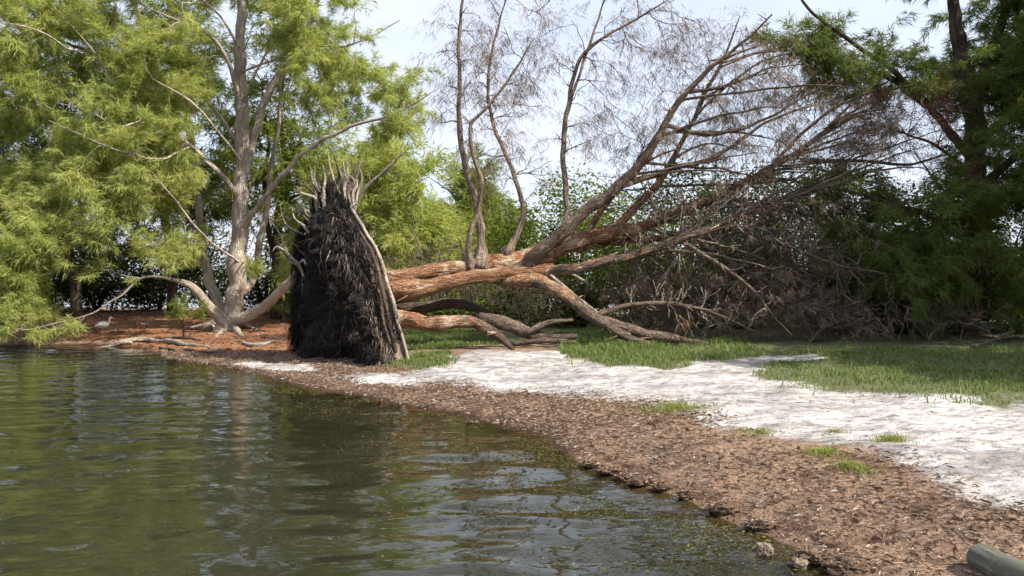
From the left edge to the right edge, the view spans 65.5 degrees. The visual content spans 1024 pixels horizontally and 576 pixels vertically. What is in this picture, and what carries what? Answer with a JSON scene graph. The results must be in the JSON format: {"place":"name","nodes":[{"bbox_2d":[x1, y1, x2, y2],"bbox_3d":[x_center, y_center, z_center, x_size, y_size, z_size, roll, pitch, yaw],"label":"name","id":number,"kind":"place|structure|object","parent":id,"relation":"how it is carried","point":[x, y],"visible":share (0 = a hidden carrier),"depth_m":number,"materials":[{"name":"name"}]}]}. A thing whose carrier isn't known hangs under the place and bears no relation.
{"place":"outdoors","nodes":[
{"label":"outdoors","id":0,"kind":"place"},
{"bbox_2d":[0,281,780,575],"bbox_3d":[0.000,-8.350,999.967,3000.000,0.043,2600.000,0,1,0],"label":"water","id":1,"kind":"structure","parent":0,"point":[100,488],"depth_m":6.36,"materials":[{"name":"green liquid"}]},
{"bbox_2d":[12,356,828,575],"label":"eelgrass","id":2,"kind":"object","parent":1,"relation":"on","point":[539,453],"visible":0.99,"depth_m":6.90,"materials":[{"name":"plant"}]},
{"bbox_2d":[465,419,479,424],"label":"weed clod","id":3,"kind":"object","parent":1,"relation":"on","point":[472,422],"visible":1,"depth_m":9.46,"materials":[{"name":"brown plant"}]},
{"bbox_2d":[755,542,774,560],"bbox_3d":[1.571,1.638,4.943,0.117,0.116,0.104,0,1,0],"label":"stone","id":4,"kind":"object","parent":1,"relation":"on","point":[764,550],"visible":0.99,"depth_m":4.92,"materials":[{"name":"beige stone"}]},
{"bbox_2d":[402,328,500,348],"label":"grass","id":5,"kind":"structure","parent":0,"point":[463,336],"depth_m":17.94,"materials":[{"name":"green plant"}]},
{"bbox_2d":[0,307,1023,575],"bbox_3d":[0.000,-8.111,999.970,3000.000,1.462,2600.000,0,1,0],"label":"ground","id":6,"kind":"structure","parent":0,"point":[988,463],"depth_m":8.36,"materials":[{"name":"white sand"}]},
{"bbox_2d":[0,90,47,288],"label":"background tree","id":7,"kind":"object","parent":6,"relation":"on","point":[15,145],"visible":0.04,"depth_m":27.74,"materials":[{"name":"green plant"}]},
{"bbox_2d":[7,256,109,313],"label":"evergreen shrub","id":8,"kind":"object","parent":6,"relation":"on","point":[57,279],"visible":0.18,"depth_m":30.96,"materials":[{"name":"green plant"}]},
{"bbox_2d":[11,242,112,305],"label":"evergreen shrub","id":9,"kind":"object","parent":6,"relation":"on","point":[78,261],"visible":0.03,"depth_m":33.10,"materials":[{"name":"green plant"}]},
{"bbox_2d":[0,0,174,315],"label":"background tree","id":10,"kind":"object","parent":6,"relation":"on","point":[75,299],"visible":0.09,"depth_m":28.30,"materials":[{"name":"green plant"}]},
{"bbox_2d":[41,248,166,312],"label":"evergreen shrub","id":11,"kind":"object","parent":6,"relation":"on","point":[90,298],"visible":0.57,"depth_m":31.68,"materials":[{"name":"green plant"}]},
{"bbox_2d":[94,317,113,334],"bbox_3d":[-11.304,1.053,22.105,0.600,0.511,0.244,0,1,0],"label":"grey heron","id":12,"kind":"object","parent":6,"relation":"on","point":[103,324],"visible":1,"depth_m":22.05},
{"bbox_2d":[103,340,132,346],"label":"driftwood branch","id":13,"kind":"object","parent":6,"relation":"on","point":[119,342],"visible":0.83,"depth_m":20.38,"materials":[{"name":"beige wood"}]},
{"bbox_2d":[1,309,293,361],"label":"needle litter","id":14,"kind":"object","parent":6,"relation":"on","point":[168,330],"visible":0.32,"depth_m":22.54,"materials":[{"name":"brown plant"}]},
{"bbox_2d":[108,236,217,310],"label":"evergreen shrub","id":15,"kind":"object","parent":6,"relation":"on","point":[156,286],"visible":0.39,"depth_m":32.26,"materials":[{"name":"green plant"}]},
{"bbox_2d":[82,0,257,314],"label":"background tree","id":16,"kind":"object","parent":6,"relation":"on","point":[172,289],"visible":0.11,"depth_m":29.41,"materials":[{"name":"green plant"}]},
{"bbox_2d":[120,337,223,351],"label":"driftwood branch","id":17,"kind":"object","parent":6,"relation":"on","point":[153,340],"visible":0.82,"depth_m":20.09,"materials":[{"name":"beige wood"}]},
{"bbox_2d":[154,336,208,342],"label":"driftwood branch","id":18,"kind":"object","parent":6,"relation":"on","point":[177,337],"visible":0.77,"depth_m":20.80,"materials":[{"name":"grey wood"}]},
{"bbox_2d":[162,291,209,336],"bbox_3d":[-8.417,0.686,20.636,1.271,1.307,1.168,0,1,-24],"label":"sapling","id":19,"kind":"object","parent":6,"relation":"on","point":[181,309],"visible":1,"depth_m":20.71,"materials":[{"name":"green plant"}]},
{"bbox_2d":[158,347,219,352],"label":"driftwood branch","id":20,"kind":"object","parent":6,"relation":"on","point":[185,349],"visible":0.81,"depth_m":17.92,"materials":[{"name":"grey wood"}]},
{"bbox_2d":[151,235,263,312],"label":"evergreen shrub","id":21,"kind":"object","parent":6,"relation":"on","point":[197,280],"visible":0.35,"depth_m":31.71,"materials":[{"name":"green plant"}]},
{"bbox_2d":[0,0,446,351],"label":"casuarina tree","id":22,"kind":"object","parent":6,"relation":"on","point":[107,162],"visible":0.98,"depth_m":20.97,"materials":[{"name":"green plant"}]},
{"bbox_2d":[213,247,288,312],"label":"evergreen shrub","id":23,"kind":"object","parent":6,"relation":"on","point":[258,291],"visible":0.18,"depth_m":30.47,"materials":[{"name":"green plant"}]},
{"bbox_2d":[238,340,278,346],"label":"driftwood branch","id":24,"kind":"object","parent":6,"relation":"on","point":[255,344],"visible":0.96,"depth_m":18.04,"materials":[{"name":"beige wood"}]},
{"bbox_2d":[246,220,294,310],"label":"evergreen shrub","id":25,"kind":"object","parent":6,"relation":"on","point":[265,247],"visible":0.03,"depth_m":29.55,"materials":[{"name":"green plant"}]},
{"bbox_2d":[267,261,294,307],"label":"evergreen shrub","id":26,"kind":"object","parent":6,"relation":"on","point":[286,294],"visible":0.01,"depth_m":25.61,"materials":[{"name":"green plant"}]},
{"bbox_2d":[192,0,371,319],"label":"background tree","id":27,"kind":"object","parent":6,"relation":"on","point":[284,157],"visible":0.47,"depth_m":26.41,"materials":[{"name":"green plant"}]},
{"bbox_2d":[264,105,461,315],"bbox_3d":[-4.783,-1.992,26.011,6.815,7.788,6.051,0,1,0],"label":"background tree","id":28,"kind":"object","parent":6,"relation":"on","point":[381,184],"visible":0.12,"depth_m":24.73,"materials":[{"name":"green plant"}]},
{"bbox_2d":[356,121,490,315],"bbox_3d":[-3.090,-1.687,25.187,5.512,7.217,4.565,0,1,-30],"label":"background tree","id":29,"kind":"object","parent":6,"relation":"on","point":[435,231],"visible":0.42,"depth_m":24.21,"materials":[{"name":"green plant"}]},
{"bbox_2d":[385,340,461,370],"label":"grass","id":30,"kind":"structure","parent":6,"relation":"on","point":[431,362],"depth_m":14.21,"materials":[{"name":"green plant"}]},
{"bbox_2d":[411,258,508,316],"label":"evergreen shrub","id":31,"kind":"object","parent":6,"relation":"on","point":[481,301],"visible":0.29,"depth_m":22.19,"materials":[{"name":"green plant"}]},
{"bbox_2d":[403,140,535,252],"bbox_3d":[-2.074,-2.238,29.700,5.913,6.773,5.825,0,1,-40],"label":"background tree","id":32,"kind":"object","parent":6,"relation":"on","point":[466,202],"visible":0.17,"depth_m":28.92,"materials":[{"name":"green plant"}]},
{"bbox_2d":[427,211,515,309],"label":"evergreen shrub","id":33,"kind":"object","parent":6,"relation":"on","point":[487,228],"visible":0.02,"depth_m":26.34,"materials":[{"name":"green plant"}]},
{"bbox_2d":[382,216,586,332],"bbox_3d":[-0.770,-0.322,19.844,5.382,3.107,2.600,0,1,12],"label":"bush","id":34,"kind":"object","parent":6,"relation":"on","point":[479,290],"visible":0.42,"depth_m":19.62,"materials":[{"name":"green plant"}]},
{"bbox_2d":[472,193,592,319],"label":"evergreen shrub","id":35,"kind":"object","parent":6,"relation":"on","point":[525,237],"visible":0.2,"depth_m":24.55,"materials":[{"name":"green plant"}]},
{"bbox_2d":[477,272,621,328],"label":"evergreen shrub","id":36,"kind":"object","parent":6,"relation":"on","point":[587,297],"visible":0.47,"depth_m":21.71,"materials":[{"name":"green plant"}]},
{"bbox_2d":[509,158,642,313],"bbox_3d":[2.412,-1.603,26.379,5.008,5.336,3.950,0,1,0],"label":"evergreen shrub","id":37,"kind":"object","parent":6,"relation":"on","point":[573,205],"visible":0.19,"depth_m":26.10,"materials":[{"name":"green plant"}]},
{"bbox_2d":[581,459,603,468],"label":"weed clod","id":38,"kind":"object","parent":6,"relation":"on","point":[591,463],"visible":0.98,"depth_m":7.21,"materials":[{"name":"brown plant"}]},
{"bbox_2d":[162,347,1023,575],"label":"weed litter","id":39,"kind":"object","parent":6,"relation":"on","point":[563,420],"visible":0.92,"depth_m":7.16,"materials":[{"name":"brown plant"}]},
{"bbox_2d":[595,463,624,475],"bbox_3d":[0.853,1.609,6.989,0.279,0.114,0.226,0,1,0],"label":"weed clod","id":40,"kind":"object","parent":6,"relation":"on","point":[606,470],"visible":0.96,"depth_m":6.95,"materials":[{"name":"brown plant"}]},
{"bbox_2d":[269,0,970,365],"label":"fallen tree","id":41,"kind":"object","parent":6,"relation":"on","point":[345,292],"visible":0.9,"depth_m":16.64,"materials":[{"name":"brown plant"}]},
{"bbox_2d":[613,471,638,482],"bbox_3d":[0.970,1.606,6.773,0.224,0.095,0.180,0,1,0],"label":"weed clod","id":42,"kind":"object","parent":6,"relation":"on","point":[625,476],"visible":0.84,"depth_m":6.73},
{"bbox_2d":[552,186,702,321],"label":"evergreen shrub","id":43,"kind":"object","parent":6,"relation":"on","point":[585,254],"visible":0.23,"depth_m":24.03,"materials":[{"name":"green plant"}]},
{"bbox_2d":[627,475,657,488],"bbox_3d":[1.090,1.609,6.601,0.224,0.117,0.262,0,1,39],"label":"weed clod","id":44,"kind":"object","parent":6,"relation":"on","point":[638,481],"visible":0.98,"depth_m":6.56,"materials":[{"name":"brown plant"}]},
{"bbox_2d":[650,481,674,490],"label":"weed clod","id":45,"kind":"object","parent":6,"relation":"on","point":[662,486],"visible":1,"depth_m":6.40,"materials":[{"name":"brown plant"}]},
{"bbox_2d":[592,243,734,329],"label":"evergreen shrub","id":46,"kind":"object","parent":6,"relation":"on","point":[613,277],"visible":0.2,"depth_m":21.18,"materials":[{"name":"green plant"}]},
{"bbox_2d":[583,398,756,422],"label":"grass tuft","id":47,"kind":"object","parent":6,"relation":"on","point":[675,407],"visible":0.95,"depth_m":9.15,"materials":[{"name":"green plant"}]},
{"bbox_2d":[619,157,749,317],"bbox_3d":[6.016,-1.589,26.379,5.282,5.484,3.909,0,1,0],"label":"evergreen shrub","id":48,"kind":"object","parent":6,"relation":"on","point":[673,175],"visible":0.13,"depth_m":26.06,"materials":[{"name":"green plant"}]},
{"bbox_2d":[675,488,703,500],"bbox_3d":[1.380,1.608,6.208,0.208,0.078,0.181,0,1,-28],"label":"weed clod","id":49,"kind":"object","parent":6,"relation":"on","point":[686,495],"visible":0.99,"depth_m":6.17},
{"bbox_2d":[582,245,829,339],"bbox_3d":[4.324,0.302,17.767,5.720,2.622,2.935,0,1,0],"label":"dead brush","id":50,"kind":"object","parent":6,"relation":"on","point":[656,318],"visible":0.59,"depth_m":17.66,"materials":[{"name":"brown plant"}]},
{"bbox_2d":[423,357,1023,487],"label":"leaf litter","id":51,"kind":"object","parent":6,"relation":"on","point":[810,402],"visible":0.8,"depth_m":8.95,"materials":[{"name":"plant"}]},
{"bbox_2d":[704,500,743,514],"bbox_3d":[1.534,1.594,5.805,0.263,0.109,0.259,0,1,-26],"label":"weed clod","id":52,"kind":"object","parent":6,"relation":"on","point":[718,507],"visible":1,"depth_m":5.74,"materials":[{"name":"brown plant"}]},
{"bbox_2d":[675,166,811,311],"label":"evergreen shrub","id":53,"kind":"object","parent":6,"relation":"on","point":[705,194],"visible":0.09,"depth_m":23.69,"materials":[{"name":"green plant"}]},
{"bbox_2d":[680,231,817,329],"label":"evergreen shrub","id":54,"kind":"object","parent":6,"relation":"on","point":[726,264],"visible":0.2,"depth_m":20.86,"materials":[{"name":"green plant"}]},
{"bbox_2d":[740,516,779,530],"bbox_3d":[1.690,1.609,5.415,0.270,0.098,0.221,0,1,-20],"label":"weed clod","id":55,"kind":"object","parent":6,"relation":"on","point":[754,523],"visible":1,"depth_m":5.38,"materials":[{"name":"brown plant"}]},
{"bbox_2d":[730,426,790,437],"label":"grass tuft","id":56,"kind":"object","parent":6,"relation":"on","point":[761,431],"visible":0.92,"depth_m":7.77,"materials":[{"name":"green plant"}]},
{"bbox_2d":[787,556,809,574],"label":"stone","id":57,"kind":"object","parent":6,"relation":"on","point":[797,563],"visible":0.99,"depth_m":4.71,"materials":[{"name":"beige stone"}]},
{"bbox_2d":[735,126,874,296],"bbox_3d":[9.419,-1.995,25.482,5.110,6.186,3.633,0,1,0],"label":"evergreen shrub","id":58,"kind":"object","parent":6,"relation":"on","point":[788,225],"visible":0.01,"depth_m":25.31,"materials":[{"name":"green plant"}]},
{"bbox_2d":[795,544,846,566],"bbox_3d":[1.865,1.622,4.803,0.331,0.104,0.241,0,1,0],"label":"weed clod","id":59,"kind":"object","parent":6,"relation":"on","point":[815,554],"visible":0.83,"depth_m":4.76,"materials":[{"name":"brown plant"}]},
{"bbox_2d":[783,442,861,462],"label":"grass tuft","id":60,"kind":"object","parent":6,"relation":"on","point":[822,451],"visible":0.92,"depth_m":6.84,"materials":[{"name":"green plant"}]},
{"bbox_2d":[814,428,852,435],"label":"grass tuft","id":61,"kind":"object","parent":6,"relation":"on","point":[836,431],"visible":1,"depth_m":7.57,"materials":[{"name":"green plant"}]},
{"bbox_2d":[753,214,932,334],"bbox_3d":[7.925,-0.303,19.553,4.091,2.947,3.225,0,1,0],"label":"evergreen shrub","id":62,"kind":"object","parent":6,"relation":"on","point":[831,283],"visible":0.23,"depth_m":19.05,"materials":[{"name":"green plant"}]},
{"bbox_2d":[819,554,876,575],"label":"weed clod","id":63,"kind":"object","parent":6,"relation":"on","point":[839,565],"visible":1,"depth_m":4.54,"materials":[{"name":"brown plant"}]},
{"bbox_2d":[825,456,885,481],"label":"grass tuft","id":64,"kind":"object","parent":6,"relation":"on","point":[851,466],"visible":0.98,"depth_m":6.33,"materials":[{"name":"green plant"}]},
{"bbox_2d":[785,165,941,322],"bbox_3d":[10.430,-1.313,22.916,5.128,5.024,4.046,0,1,0],"label":"evergreen shrub","id":65,"kind":"object","parent":6,"relation":"on","point":[859,208],"visible":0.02,"depth_m":22.87,"materials":[{"name":"green plant"}]},
{"bbox_2d":[726,233,1023,342],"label":"dead brush","id":66,"kind":"object","parent":6,"relation":"on","point":[844,317],"visible":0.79,"depth_m":16.75,"materials":[{"name":"brown plant"}]},
{"bbox_2d":[745,0,1023,340],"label":"shaded tree","id":67,"kind":"object","parent":6,"relation":"on","point":[985,83],"visible":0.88,"depth_m":17.29,"materials":[{"name":"green plant"}]},
{"bbox_2d":[812,63,1006,221],"bbox_3d":[8.723,-3.037,17.490,4.355,3.587,2.474,0,1,0],"label":"dead brush","id":68,"kind":"object","parent":67,"relation":"attached to","point":[912,129],"visible":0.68,"depth_m":17.27,"materials":[{"name":"plant"}]},
{"bbox_2d":[859,428,931,446],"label":"grass tuft","id":69,"kind":"object","parent":6,"relation":"on","point":[886,437],"visible":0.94,"depth_m":7.12,"materials":[{"name":"green plant"}]},
{"bbox_2d":[818,217,1017,335],"bbox_3d":[9.398,-0.351,19.027,4.543,3.052,3.540,0,1,0],"label":"evergreen shrub","id":70,"kind":"object","parent":6,"relation":"on","point":[904,330],"visible":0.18,"depth_m":18.83,"materials":[{"name":"green plant"}]},
{"bbox_2d":[872,164,1016,322],"bbox_3d":[12.877,-1.399,23.511,5.170,5.100,3.745,0,1,0],"label":"evergreen shrub","id":71,"kind":"object","parent":6,"relation":"on","point":[912,187],"visible":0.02,"depth_m":23.48,"materials":[{"name":"green plant"}]},
{"bbox_2d":[901,240,1019,328],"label":"evergreen shrub","id":72,"kind":"object","parent":6,"relation":"on","point":[986,303],"visible":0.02,"depth_m":20.30,"materials":[{"name":"green plant"}]},
{"bbox_2d":[920,181,1023,318],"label":"evergreen shrub","id":73,"kind":"object","parent":6,"relation":"on","point":[1005,219],"depth_m":21.89,"materials":[{"name":"green plant"}]},
{"bbox_2d":[945,227,1023,333],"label":"evergreen shrub","id":74,"kind":"object","parent":6,"relation":"on","point":[987,280],"visible":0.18,"depth_m":18.97,"materials":[{"name":"green plant"}]},
{"bbox_2d":[966,543,1023,575],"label":"timber post","id":75,"kind":"object","parent":6,"relation":"on","point":[986,560],"visible":0.97,"depth_m":4.19,"materials":[{"name":"grey wood"}]},
{"bbox_2d":[985,2,1023,202],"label":"shaded tree","id":76,"kind":"object","parent":6,"relation":"on","point":[1016,52],"visible":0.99,"depth_m":15.77,"materials":[{"name":"green plant"}]},
{"bbox_2d":[0,0,1023,280],"label":"sky","id":77,"kind":"structure","parent":0,"point":[398,45],"materials":[{"name":"white"}]},
{"bbox_2d":[549,324,788,369],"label":"grass","id":78,"kind":"structure","parent":0,"point":[600,343],"depth_m":14.86,"materials":[{"name":"green plant"}]},
{"bbox_2d":[720,341,1023,407],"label":"grass","id":79,"kind":"structure","parent":0,"point":[923,367],"depth_m":11.60,"materials":[{"name":"green plant"}]},
{"bbox_2d":[970,326,1018,347],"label":"driftwood branch","id":80,"kind":"object","parent":79,"relation":"on","point":[999,337],"visible":0.84,"depth_m":15.62,"materials":[{"name":"grey wood"}]}
]}

